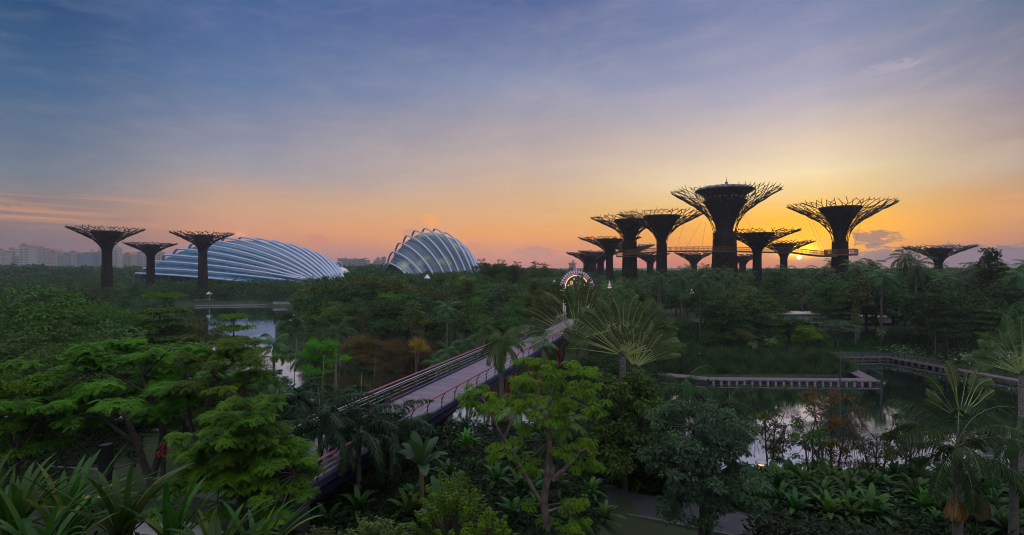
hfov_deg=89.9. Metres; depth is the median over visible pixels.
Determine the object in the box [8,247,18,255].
apartment block
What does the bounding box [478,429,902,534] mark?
path
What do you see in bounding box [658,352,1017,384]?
boardwalk
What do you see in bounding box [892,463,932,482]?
broadleaf plant
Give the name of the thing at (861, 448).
slender tree
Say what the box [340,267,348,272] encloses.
entrance canopy
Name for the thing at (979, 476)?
broadleaf plant
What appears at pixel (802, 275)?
palm tree
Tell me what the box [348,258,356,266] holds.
apartment block
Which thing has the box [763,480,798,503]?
broadleaf plant
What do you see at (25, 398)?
broadleaf tree
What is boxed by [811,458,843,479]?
broadleaf plant
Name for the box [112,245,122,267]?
apartment block
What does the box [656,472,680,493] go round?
broadleaf plant
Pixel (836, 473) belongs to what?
broadleaf plant
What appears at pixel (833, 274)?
palm tree
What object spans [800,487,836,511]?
broadleaf plant
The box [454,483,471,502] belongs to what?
shade plant
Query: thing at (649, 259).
steel tree tower
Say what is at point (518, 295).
broadleaf tree
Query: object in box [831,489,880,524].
broadleaf plant
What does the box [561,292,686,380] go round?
fan palm
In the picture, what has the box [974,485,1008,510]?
broadleaf plant
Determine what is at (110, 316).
broadleaf tree
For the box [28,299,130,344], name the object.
broadleaf tree
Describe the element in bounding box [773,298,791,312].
broadleaf tree
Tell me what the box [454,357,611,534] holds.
leafy tree
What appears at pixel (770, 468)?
broadleaf plant
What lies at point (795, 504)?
broadleaf plant
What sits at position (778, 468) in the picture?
broadleaf plant
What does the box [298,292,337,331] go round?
broadleaf tree
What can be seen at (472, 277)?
broadleaf tree
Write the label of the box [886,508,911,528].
broadleaf plant
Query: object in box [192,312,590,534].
footbridge
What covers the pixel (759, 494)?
broadleaf plant
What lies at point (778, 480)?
broadleaf plant
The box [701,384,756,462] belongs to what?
palm tree
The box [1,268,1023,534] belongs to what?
ground
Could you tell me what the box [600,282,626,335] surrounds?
palm tree
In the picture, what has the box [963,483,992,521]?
fruit cluster
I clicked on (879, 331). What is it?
palm tree
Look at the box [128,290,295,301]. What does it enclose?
bank shrubs
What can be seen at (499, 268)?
broadleaf tree
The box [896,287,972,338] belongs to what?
broadleaf tree
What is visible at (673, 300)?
broadleaf tree
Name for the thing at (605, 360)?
mound undergrowth
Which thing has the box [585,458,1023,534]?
bank undergrowth
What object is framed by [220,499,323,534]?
strap leaved plant
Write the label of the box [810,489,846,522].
broadleaf plant
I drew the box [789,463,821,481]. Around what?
broadleaf plant
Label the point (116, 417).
palm tree
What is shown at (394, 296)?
broadleaf tree
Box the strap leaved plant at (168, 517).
[118,474,223,534]
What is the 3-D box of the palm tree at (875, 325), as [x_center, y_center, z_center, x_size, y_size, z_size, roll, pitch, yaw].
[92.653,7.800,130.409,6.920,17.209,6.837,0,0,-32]
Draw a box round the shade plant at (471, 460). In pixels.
[462,455,483,472]
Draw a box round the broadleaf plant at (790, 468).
[779,458,804,471]
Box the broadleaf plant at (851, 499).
[833,488,862,506]
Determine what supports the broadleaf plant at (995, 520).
on the ground at (633, 524)
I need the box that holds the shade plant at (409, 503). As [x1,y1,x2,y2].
[385,488,429,525]
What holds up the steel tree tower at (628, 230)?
on the ground at (633, 524)
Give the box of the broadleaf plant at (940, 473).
[926,462,952,478]
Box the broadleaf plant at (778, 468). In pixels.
[765,462,794,476]
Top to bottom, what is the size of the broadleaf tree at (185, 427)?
9.551 m
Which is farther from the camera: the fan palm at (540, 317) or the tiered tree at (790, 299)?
the tiered tree at (790, 299)
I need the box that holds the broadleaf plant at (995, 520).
[942,494,1000,529]
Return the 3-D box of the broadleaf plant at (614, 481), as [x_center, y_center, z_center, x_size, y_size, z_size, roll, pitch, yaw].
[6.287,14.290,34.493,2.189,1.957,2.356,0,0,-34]
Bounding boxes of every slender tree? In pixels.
[296,322,398,366]
[296,329,352,398]
[364,325,464,372]
[399,300,430,349]
[404,324,431,376]
[449,271,459,279]
[451,311,469,351]
[454,277,467,301]
[525,262,543,281]
[541,262,555,281]
[733,290,757,340]
[745,408,793,465]
[781,413,832,474]
[786,381,868,472]
[787,277,801,310]
[826,416,916,475]
[840,274,876,339]
[845,267,869,282]
[848,307,863,343]
[883,406,943,473]
[993,278,1023,306]
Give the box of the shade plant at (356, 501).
[339,484,377,523]
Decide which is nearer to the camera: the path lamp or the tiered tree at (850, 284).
the path lamp
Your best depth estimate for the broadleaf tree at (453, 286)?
161.62 m
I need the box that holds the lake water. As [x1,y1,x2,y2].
[4,305,1023,473]
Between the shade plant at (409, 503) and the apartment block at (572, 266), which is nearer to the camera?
the shade plant at (409, 503)
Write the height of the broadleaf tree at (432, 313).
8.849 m
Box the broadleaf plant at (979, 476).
[972,475,984,490]
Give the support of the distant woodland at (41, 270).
on the ground at (633, 524)
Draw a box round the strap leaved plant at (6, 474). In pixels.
[0,450,40,518]
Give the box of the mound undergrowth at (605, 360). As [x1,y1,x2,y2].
[479,310,686,425]
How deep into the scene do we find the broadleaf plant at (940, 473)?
35.50 m
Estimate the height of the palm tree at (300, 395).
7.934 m
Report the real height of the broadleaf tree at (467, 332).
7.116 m
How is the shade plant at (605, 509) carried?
on the ground at (633, 524)
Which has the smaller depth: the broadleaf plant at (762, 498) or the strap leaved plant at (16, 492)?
the strap leaved plant at (16, 492)
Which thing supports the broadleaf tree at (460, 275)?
on the ground at (633, 524)
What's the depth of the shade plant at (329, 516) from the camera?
23.52 m
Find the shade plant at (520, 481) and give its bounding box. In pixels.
[499,467,534,502]
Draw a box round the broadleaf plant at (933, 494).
[916,485,948,511]
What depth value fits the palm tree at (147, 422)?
43.36 m
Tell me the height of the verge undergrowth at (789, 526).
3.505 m
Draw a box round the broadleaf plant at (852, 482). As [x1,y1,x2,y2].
[829,469,868,498]
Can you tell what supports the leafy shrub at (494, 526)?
on the ground at (633, 524)
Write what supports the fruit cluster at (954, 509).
hanging from the palm tree at (958, 462)
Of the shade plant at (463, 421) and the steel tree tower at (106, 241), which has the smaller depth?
the shade plant at (463, 421)
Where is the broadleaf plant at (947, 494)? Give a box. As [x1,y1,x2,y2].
[941,487,965,508]
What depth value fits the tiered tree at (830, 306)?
119.35 m
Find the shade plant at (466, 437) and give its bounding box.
[448,427,481,453]
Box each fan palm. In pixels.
[517,273,639,368]
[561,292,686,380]
[605,321,680,400]
[825,308,879,326]
[923,360,995,534]
[959,313,1023,432]
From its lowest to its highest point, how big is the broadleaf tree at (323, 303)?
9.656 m
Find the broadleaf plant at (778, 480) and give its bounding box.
[762,469,799,493]
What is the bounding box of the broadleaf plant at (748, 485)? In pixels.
[738,477,765,501]
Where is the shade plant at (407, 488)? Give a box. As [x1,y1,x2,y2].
[391,484,428,516]
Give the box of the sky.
[0,0,1023,267]
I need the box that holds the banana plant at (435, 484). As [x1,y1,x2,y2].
[422,475,466,528]
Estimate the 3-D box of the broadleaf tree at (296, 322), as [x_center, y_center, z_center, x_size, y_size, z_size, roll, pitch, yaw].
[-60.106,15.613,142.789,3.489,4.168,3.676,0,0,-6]
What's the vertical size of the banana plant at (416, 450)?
4.210 m
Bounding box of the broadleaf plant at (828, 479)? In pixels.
[804,474,838,490]
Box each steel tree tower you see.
[64,224,145,287]
[122,241,177,292]
[169,230,234,298]
[566,251,604,273]
[578,236,641,282]
[578,250,620,274]
[591,213,651,287]
[592,260,596,275]
[617,243,654,251]
[618,207,706,302]
[638,253,669,275]
[671,177,782,283]
[674,252,711,274]
[715,227,800,285]
[737,254,752,274]
[765,239,815,283]
[786,196,898,283]
[902,244,979,274]
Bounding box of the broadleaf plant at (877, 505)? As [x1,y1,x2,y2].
[849,488,899,530]
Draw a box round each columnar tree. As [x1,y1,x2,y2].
[322,276,328,281]
[458,278,476,329]
[521,294,536,327]
[527,279,539,294]
[752,313,780,343]
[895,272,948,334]
[963,247,1012,330]
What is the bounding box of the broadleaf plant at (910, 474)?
[899,472,912,480]
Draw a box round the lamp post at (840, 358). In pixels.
[839,357,841,384]
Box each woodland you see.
[0,263,1016,280]
[0,267,1017,297]
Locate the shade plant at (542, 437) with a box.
[529,426,561,448]
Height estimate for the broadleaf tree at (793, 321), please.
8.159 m
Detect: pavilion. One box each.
[771,311,822,326]
[859,314,891,325]
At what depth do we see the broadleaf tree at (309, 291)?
144.37 m
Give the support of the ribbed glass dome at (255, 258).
on the ground at (633, 524)
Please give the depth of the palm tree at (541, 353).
61.90 m
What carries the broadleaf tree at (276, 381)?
on the ground at (633, 524)
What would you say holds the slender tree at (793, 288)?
on the ground at (633, 524)
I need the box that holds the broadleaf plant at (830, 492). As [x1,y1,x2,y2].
[815,486,836,501]
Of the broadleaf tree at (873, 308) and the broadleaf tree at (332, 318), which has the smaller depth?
the broadleaf tree at (332, 318)
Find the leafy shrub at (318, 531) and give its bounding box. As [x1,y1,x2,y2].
[300,525,335,534]
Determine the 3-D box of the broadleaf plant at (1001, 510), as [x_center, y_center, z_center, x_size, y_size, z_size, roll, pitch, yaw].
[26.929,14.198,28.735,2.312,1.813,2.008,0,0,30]
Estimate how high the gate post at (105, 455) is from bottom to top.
3.400 m
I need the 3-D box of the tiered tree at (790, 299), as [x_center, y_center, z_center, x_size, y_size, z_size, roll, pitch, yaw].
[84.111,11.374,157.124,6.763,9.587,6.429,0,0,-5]
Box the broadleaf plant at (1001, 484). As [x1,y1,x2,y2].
[978,475,1008,496]
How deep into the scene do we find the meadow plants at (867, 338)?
116.06 m
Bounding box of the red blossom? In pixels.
[157,439,177,456]
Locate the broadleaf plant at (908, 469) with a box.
[894,461,929,478]
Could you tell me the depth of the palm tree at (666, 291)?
152.49 m
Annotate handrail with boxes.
[49,466,97,470]
[114,462,135,469]
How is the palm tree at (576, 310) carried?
on the ground at (633, 524)
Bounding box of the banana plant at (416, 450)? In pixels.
[397,431,447,510]
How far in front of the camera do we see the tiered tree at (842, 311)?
127.23 m
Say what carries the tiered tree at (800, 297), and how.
on the ground at (633, 524)
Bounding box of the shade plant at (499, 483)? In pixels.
[492,475,505,492]
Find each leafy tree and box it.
[0,371,79,484]
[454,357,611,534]
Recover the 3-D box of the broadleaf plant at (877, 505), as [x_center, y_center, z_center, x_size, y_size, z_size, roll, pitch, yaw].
[20.552,14.068,29.143,2.442,2.204,2.810,0,0,33]
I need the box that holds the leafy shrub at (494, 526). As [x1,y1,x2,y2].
[460,506,519,534]
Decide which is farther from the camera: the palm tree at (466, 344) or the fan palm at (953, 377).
the palm tree at (466, 344)
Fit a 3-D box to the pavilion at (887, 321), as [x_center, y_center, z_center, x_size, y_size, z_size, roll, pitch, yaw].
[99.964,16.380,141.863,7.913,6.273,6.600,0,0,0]
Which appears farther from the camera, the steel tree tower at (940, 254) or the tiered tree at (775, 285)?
the steel tree tower at (940, 254)
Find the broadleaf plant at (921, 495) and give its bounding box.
[906,485,944,511]
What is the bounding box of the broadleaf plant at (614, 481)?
[598,468,618,485]
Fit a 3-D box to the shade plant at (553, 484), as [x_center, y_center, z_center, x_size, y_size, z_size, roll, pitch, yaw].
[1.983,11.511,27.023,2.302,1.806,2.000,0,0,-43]
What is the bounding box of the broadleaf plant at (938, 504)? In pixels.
[932,498,945,512]
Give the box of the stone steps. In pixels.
[0,495,223,534]
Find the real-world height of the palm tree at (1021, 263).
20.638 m
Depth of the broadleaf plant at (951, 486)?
32.74 m
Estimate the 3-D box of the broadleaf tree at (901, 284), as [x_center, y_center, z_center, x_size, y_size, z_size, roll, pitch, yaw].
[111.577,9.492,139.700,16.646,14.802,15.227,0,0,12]
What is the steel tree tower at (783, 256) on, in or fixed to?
on the ground at (633, 524)
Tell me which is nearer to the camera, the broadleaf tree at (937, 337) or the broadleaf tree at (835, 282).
the broadleaf tree at (937, 337)
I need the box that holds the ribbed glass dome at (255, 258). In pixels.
[133,237,344,285]
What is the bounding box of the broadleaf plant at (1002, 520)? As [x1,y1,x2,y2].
[967,502,1023,534]
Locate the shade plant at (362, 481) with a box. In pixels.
[345,475,371,496]
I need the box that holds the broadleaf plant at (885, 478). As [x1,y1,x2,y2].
[871,468,892,493]
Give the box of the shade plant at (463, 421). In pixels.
[457,417,471,432]
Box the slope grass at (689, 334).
[629,325,756,340]
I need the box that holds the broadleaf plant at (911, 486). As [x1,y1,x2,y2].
[888,472,946,501]
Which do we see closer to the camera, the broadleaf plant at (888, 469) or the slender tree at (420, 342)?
the broadleaf plant at (888, 469)
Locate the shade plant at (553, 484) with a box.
[538,465,568,498]
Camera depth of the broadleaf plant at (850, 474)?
35.48 m
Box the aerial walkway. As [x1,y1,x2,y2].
[616,220,859,256]
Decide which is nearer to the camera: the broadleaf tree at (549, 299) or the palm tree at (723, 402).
the palm tree at (723, 402)
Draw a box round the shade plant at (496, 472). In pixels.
[482,460,512,491]
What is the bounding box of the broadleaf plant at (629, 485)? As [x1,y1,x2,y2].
[616,474,635,489]
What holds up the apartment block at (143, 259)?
on the ground at (633, 524)
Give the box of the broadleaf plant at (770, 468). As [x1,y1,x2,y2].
[755,460,792,492]
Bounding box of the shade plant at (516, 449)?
[499,443,536,466]
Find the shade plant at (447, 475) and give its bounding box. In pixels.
[439,471,464,487]
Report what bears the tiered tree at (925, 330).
on the ground at (633, 524)
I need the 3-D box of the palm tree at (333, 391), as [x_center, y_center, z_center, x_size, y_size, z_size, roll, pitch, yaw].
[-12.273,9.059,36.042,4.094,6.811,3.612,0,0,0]
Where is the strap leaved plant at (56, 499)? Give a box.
[9,445,162,534]
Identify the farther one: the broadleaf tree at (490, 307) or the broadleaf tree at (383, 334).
the broadleaf tree at (490, 307)
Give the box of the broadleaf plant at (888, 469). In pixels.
[883,466,900,478]
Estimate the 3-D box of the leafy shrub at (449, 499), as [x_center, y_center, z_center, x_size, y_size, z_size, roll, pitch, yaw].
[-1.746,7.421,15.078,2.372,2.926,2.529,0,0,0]
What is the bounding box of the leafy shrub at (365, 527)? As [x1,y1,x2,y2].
[337,515,416,534]
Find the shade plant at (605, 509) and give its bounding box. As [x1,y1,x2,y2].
[589,499,627,527]
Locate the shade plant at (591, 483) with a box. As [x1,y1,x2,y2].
[578,476,608,498]
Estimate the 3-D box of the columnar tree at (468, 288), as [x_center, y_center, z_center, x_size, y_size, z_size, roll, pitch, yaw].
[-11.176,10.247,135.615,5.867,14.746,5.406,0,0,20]
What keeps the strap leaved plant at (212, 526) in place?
on the ground at (633, 524)
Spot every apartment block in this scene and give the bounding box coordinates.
[0,248,11,265]
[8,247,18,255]
[12,255,19,266]
[19,243,36,265]
[36,245,49,265]
[45,248,64,266]
[57,252,69,265]
[68,250,82,266]
[76,252,92,266]
[92,252,101,266]
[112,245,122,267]
[123,252,138,266]
[140,253,145,266]
[155,251,164,264]
[337,258,348,265]
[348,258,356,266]
[355,258,369,265]
[373,257,382,264]
[381,256,385,264]
[568,260,576,272]
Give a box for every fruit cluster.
[944,488,968,523]
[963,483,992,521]
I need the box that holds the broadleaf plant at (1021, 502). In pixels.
[1002,483,1023,507]
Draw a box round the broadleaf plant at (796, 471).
[786,463,811,480]
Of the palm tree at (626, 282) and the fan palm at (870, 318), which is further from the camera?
the palm tree at (626, 282)
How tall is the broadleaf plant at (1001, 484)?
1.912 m
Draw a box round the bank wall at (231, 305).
[195,304,267,305]
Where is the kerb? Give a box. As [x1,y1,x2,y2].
[478,440,733,534]
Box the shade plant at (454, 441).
[438,439,458,451]
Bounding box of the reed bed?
[639,338,860,374]
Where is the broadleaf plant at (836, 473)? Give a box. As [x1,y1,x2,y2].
[814,463,844,485]
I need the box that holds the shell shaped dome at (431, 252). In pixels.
[382,228,478,283]
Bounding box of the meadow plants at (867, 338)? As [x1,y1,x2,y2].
[637,321,1021,353]
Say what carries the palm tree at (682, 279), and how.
on the ground at (633, 524)
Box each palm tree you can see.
[82,409,134,426]
[102,412,152,427]
[116,282,129,296]
[179,398,231,425]
[256,333,296,369]
[259,369,285,410]
[261,339,329,437]
[263,359,375,505]
[286,347,322,401]
[294,277,310,287]
[310,355,363,423]
[310,376,409,494]
[312,316,361,393]
[346,397,436,489]
[349,356,395,411]
[385,412,441,467]
[421,353,447,378]
[433,301,460,358]
[435,340,461,372]
[451,332,481,364]
[471,317,497,355]
[474,326,525,428]
[492,394,543,435]
[522,329,557,425]
[531,397,553,422]
[543,406,592,451]
[566,272,580,285]
[572,300,584,314]
[587,278,599,288]
[592,423,630,483]
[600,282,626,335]
[601,276,626,298]
[619,289,635,333]
[620,276,630,285]
[630,298,651,346]
[649,269,670,318]
[649,277,666,315]
[654,366,717,439]
[661,286,673,318]
[671,270,691,334]
[674,267,692,316]
[677,263,696,283]
[679,293,690,317]
[687,272,714,338]
[687,282,696,320]
[694,263,716,306]
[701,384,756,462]
[703,267,722,287]
[718,265,734,289]
[719,270,739,299]
[742,270,758,280]
[743,285,759,329]
[746,341,757,351]
[762,267,773,279]
[763,336,776,348]
[767,271,779,283]
[775,264,795,287]
[791,266,812,307]
[792,277,811,311]
[808,265,835,282]
[830,272,843,281]
[839,260,865,280]
[844,258,865,274]
[857,258,888,326]
[860,264,889,329]
[861,267,902,339]
[874,327,887,345]
[884,247,924,326]
[884,400,1023,534]
[900,254,936,341]
[924,266,944,321]
[931,272,958,290]
[946,405,1023,534]
[947,274,974,332]
[958,260,1000,334]
[997,265,1023,341]
[997,269,1020,286]
[1010,259,1023,272]
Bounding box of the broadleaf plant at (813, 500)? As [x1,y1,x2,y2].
[798,486,822,509]
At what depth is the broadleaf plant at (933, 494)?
31.18 m
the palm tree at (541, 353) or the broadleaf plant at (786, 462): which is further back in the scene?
the palm tree at (541, 353)
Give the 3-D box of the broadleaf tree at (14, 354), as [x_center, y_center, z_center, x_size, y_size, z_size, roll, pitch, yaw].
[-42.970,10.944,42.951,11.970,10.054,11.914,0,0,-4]
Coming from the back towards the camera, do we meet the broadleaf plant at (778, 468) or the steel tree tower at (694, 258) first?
the steel tree tower at (694, 258)
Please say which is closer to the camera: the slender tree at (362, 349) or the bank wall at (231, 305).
the slender tree at (362, 349)
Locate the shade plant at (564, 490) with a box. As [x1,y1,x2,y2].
[554,485,574,499]
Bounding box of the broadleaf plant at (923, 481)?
[892,478,936,501]
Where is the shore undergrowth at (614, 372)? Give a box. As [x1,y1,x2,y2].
[116,300,1023,469]
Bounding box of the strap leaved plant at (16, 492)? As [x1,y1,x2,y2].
[0,454,86,534]
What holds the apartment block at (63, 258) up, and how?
on the ground at (633, 524)
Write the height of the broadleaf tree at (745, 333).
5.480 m
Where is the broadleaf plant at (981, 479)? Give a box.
[965,468,1002,492]
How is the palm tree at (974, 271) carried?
on the ground at (633, 524)
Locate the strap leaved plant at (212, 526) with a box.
[162,496,290,534]
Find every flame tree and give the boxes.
[0,336,265,497]
[142,391,329,534]
[164,336,290,506]
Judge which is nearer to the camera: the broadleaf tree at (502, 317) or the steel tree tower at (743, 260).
the broadleaf tree at (502, 317)
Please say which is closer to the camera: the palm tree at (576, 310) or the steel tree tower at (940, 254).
the palm tree at (576, 310)
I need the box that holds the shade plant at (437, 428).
[423,425,448,441]
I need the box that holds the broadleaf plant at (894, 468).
[880,460,905,478]
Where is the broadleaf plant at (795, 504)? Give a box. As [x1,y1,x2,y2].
[778,486,814,521]
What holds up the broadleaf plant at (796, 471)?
on the ground at (633, 524)
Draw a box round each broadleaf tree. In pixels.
[0,283,147,416]
[0,289,107,340]
[0,325,117,380]
[0,339,137,448]
[0,342,65,381]
[1,372,31,439]
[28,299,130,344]
[46,400,120,430]
[65,301,150,355]
[96,314,184,357]
[98,344,252,432]
[107,354,201,432]
[109,290,176,307]
[116,305,153,321]
[128,298,166,316]
[133,291,176,320]
[144,406,195,428]
[145,316,240,351]
[158,373,281,419]
[204,362,286,410]
[224,376,290,410]
[276,400,316,421]
[277,322,292,330]
[279,312,294,320]
[283,290,310,305]
[285,282,301,294]
[285,286,323,299]
[291,316,300,327]
[293,303,301,312]
[297,284,330,326]
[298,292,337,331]
[312,300,344,333]
[312,305,352,334]
[314,306,352,347]
[316,280,365,301]
[318,301,342,326]
[321,290,354,322]
[327,283,379,328]
[334,274,402,297]
[339,297,370,342]
[344,267,402,284]
[361,298,406,342]
[366,318,404,352]
[369,281,423,299]
[373,290,394,310]
[381,292,433,307]
[385,292,443,339]
[393,313,417,345]
[393,316,430,350]
[415,278,438,288]
[416,287,455,306]
[418,309,456,345]
[424,282,461,308]
[425,312,455,348]
[427,274,449,285]
[443,278,486,300]
[444,293,474,338]
[447,273,465,281]
[456,318,476,340]
[457,276,479,286]
[460,305,495,341]
[463,272,491,284]
[467,314,498,347]
[470,258,493,281]
[471,295,493,310]
[473,301,496,317]
[475,281,520,307]
[487,259,513,282]
[487,281,529,304]
[488,311,526,335]
[491,415,512,428]
[499,316,529,336]
[500,290,539,308]
[502,297,537,338]
[505,260,528,284]
[525,293,564,316]
[533,278,574,299]
[540,276,563,299]
[540,276,569,285]
[540,414,593,444]
[559,300,576,318]
[569,406,603,448]
[573,368,666,490]
[584,427,602,459]
[616,283,640,302]
[620,284,654,321]
[631,397,775,534]
[633,428,695,492]
[647,279,670,313]
[652,400,696,437]
[659,288,693,318]
[661,285,676,314]
[665,317,696,339]
[682,284,723,331]
[683,294,709,322]
[695,296,756,341]
[712,320,750,341]
[714,290,747,309]
[719,328,760,346]
[731,287,761,303]
[734,277,764,292]
[736,293,786,340]
[764,340,785,346]
[771,318,801,341]
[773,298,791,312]
[775,315,822,342]
[791,325,823,346]
[794,299,815,310]
[804,277,862,309]
[808,297,856,333]
[808,330,832,348]
[818,318,863,348]
[831,282,910,334]
[864,287,917,332]
[884,286,977,344]
[890,273,932,323]
[893,278,957,324]
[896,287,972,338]
[921,288,1007,347]
[924,315,975,352]
[947,276,985,327]
[967,281,1023,335]
[969,312,999,340]
[971,301,1023,350]
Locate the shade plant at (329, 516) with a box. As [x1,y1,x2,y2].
[310,502,351,527]
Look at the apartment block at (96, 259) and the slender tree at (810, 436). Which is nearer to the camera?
the slender tree at (810, 436)
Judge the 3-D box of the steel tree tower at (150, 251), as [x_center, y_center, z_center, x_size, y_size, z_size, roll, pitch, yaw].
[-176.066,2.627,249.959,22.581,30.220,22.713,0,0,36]
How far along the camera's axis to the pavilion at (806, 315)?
137.05 m
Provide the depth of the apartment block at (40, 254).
1448.18 m
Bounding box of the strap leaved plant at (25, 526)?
[0,476,119,534]
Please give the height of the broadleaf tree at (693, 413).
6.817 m
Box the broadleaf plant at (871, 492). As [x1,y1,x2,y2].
[853,482,895,520]
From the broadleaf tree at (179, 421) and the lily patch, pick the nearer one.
the broadleaf tree at (179, 421)
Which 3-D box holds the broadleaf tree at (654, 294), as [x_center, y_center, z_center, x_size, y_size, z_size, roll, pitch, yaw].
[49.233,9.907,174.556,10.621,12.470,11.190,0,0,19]
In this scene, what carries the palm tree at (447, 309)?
on the ground at (633, 524)
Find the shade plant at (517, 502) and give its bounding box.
[496,494,536,526]
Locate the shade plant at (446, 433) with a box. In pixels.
[441,428,452,439]
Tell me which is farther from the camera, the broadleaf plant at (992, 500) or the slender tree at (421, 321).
the slender tree at (421, 321)
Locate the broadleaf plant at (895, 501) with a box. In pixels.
[887,497,907,510]
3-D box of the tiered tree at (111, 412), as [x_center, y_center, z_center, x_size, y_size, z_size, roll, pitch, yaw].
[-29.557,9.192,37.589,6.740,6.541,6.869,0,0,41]
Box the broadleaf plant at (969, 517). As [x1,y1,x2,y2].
[941,502,975,528]
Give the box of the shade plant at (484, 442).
[476,438,492,453]
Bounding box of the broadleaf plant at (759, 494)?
[741,484,778,507]
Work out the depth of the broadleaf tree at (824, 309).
124.19 m
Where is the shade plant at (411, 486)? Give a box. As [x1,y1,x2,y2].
[396,480,432,510]
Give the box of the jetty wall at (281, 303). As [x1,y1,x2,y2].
[273,302,290,303]
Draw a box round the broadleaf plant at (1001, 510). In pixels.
[970,505,1020,531]
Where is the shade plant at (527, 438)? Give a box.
[513,433,536,451]
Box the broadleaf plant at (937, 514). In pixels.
[917,507,951,528]
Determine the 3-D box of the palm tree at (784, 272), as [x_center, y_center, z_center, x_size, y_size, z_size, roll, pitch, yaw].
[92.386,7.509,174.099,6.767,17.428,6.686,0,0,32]
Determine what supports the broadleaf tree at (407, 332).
on the ground at (633, 524)
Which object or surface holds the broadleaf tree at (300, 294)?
on the ground at (633, 524)
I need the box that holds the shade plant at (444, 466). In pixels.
[429,458,467,480]
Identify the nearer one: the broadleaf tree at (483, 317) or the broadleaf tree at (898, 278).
the broadleaf tree at (483, 317)
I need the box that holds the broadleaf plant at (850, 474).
[844,469,862,479]
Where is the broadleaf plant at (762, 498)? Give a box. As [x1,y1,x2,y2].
[750,494,773,510]
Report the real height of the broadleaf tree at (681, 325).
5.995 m
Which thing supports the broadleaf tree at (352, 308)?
on the ground at (633, 524)
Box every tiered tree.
[65,348,146,429]
[114,307,214,374]
[117,296,133,311]
[119,418,174,432]
[134,292,202,341]
[144,421,182,432]
[211,313,262,367]
[755,290,785,317]
[760,272,797,326]
[781,289,797,309]
[791,294,805,310]
[810,285,856,336]
[831,296,853,320]
[840,283,879,323]
[904,287,966,360]
[963,309,1003,351]
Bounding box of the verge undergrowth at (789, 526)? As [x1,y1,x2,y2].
[738,498,1015,534]
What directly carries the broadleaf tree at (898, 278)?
on the ground at (633, 524)
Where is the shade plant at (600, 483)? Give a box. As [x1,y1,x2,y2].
[584,475,615,496]
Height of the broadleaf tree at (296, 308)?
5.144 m
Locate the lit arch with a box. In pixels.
[560,268,591,319]
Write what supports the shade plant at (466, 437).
on the ground at (633, 524)
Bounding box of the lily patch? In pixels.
[877,339,1023,371]
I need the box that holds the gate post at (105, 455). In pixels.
[98,443,113,486]
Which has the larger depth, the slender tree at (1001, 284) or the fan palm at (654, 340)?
the slender tree at (1001, 284)
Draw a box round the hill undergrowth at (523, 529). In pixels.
[0,419,602,534]
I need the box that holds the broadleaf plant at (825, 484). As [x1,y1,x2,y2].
[800,477,836,494]
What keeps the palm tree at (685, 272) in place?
on the ground at (633, 524)
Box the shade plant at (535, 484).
[510,473,542,502]
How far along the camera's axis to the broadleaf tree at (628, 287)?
164.81 m
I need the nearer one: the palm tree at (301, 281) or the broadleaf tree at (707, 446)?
the broadleaf tree at (707, 446)
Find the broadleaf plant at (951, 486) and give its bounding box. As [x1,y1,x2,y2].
[934,477,964,493]
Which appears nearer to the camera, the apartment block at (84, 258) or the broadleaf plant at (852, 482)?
the broadleaf plant at (852, 482)
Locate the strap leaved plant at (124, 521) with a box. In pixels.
[40,441,194,534]
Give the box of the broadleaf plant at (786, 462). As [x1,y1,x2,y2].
[765,458,790,475]
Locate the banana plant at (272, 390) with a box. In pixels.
[264,382,294,434]
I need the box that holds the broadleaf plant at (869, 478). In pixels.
[853,469,885,489]
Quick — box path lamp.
[755,459,766,479]
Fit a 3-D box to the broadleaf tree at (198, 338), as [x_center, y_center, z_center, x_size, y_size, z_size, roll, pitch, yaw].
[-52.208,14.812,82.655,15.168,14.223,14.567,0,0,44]
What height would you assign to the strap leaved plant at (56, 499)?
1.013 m
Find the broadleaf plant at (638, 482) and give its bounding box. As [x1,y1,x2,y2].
[628,464,640,490]
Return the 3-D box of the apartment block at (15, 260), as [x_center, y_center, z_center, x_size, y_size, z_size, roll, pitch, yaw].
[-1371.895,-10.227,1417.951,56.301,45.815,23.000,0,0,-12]
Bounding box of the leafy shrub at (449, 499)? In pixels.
[407,467,492,534]
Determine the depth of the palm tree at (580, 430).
33.51 m
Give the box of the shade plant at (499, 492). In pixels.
[484,490,504,508]
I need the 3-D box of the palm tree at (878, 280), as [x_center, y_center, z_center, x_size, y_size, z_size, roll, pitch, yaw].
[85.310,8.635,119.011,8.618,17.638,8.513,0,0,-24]
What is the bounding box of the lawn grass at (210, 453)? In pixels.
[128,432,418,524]
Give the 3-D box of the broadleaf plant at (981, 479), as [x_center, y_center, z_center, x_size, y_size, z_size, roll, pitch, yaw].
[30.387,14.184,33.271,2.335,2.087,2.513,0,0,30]
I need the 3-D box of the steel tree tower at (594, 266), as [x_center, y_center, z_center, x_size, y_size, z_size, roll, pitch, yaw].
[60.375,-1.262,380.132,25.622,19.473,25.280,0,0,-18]
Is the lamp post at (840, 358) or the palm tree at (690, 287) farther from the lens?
the palm tree at (690, 287)
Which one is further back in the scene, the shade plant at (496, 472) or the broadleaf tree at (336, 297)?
the broadleaf tree at (336, 297)
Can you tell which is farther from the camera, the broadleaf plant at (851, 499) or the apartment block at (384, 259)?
the apartment block at (384, 259)
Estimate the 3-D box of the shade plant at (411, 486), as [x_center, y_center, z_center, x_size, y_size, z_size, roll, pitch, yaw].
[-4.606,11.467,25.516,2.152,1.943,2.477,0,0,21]
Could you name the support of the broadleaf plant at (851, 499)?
on the ground at (633, 524)
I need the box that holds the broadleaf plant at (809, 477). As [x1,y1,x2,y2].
[799,474,814,486]
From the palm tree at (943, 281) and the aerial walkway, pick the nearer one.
the palm tree at (943, 281)

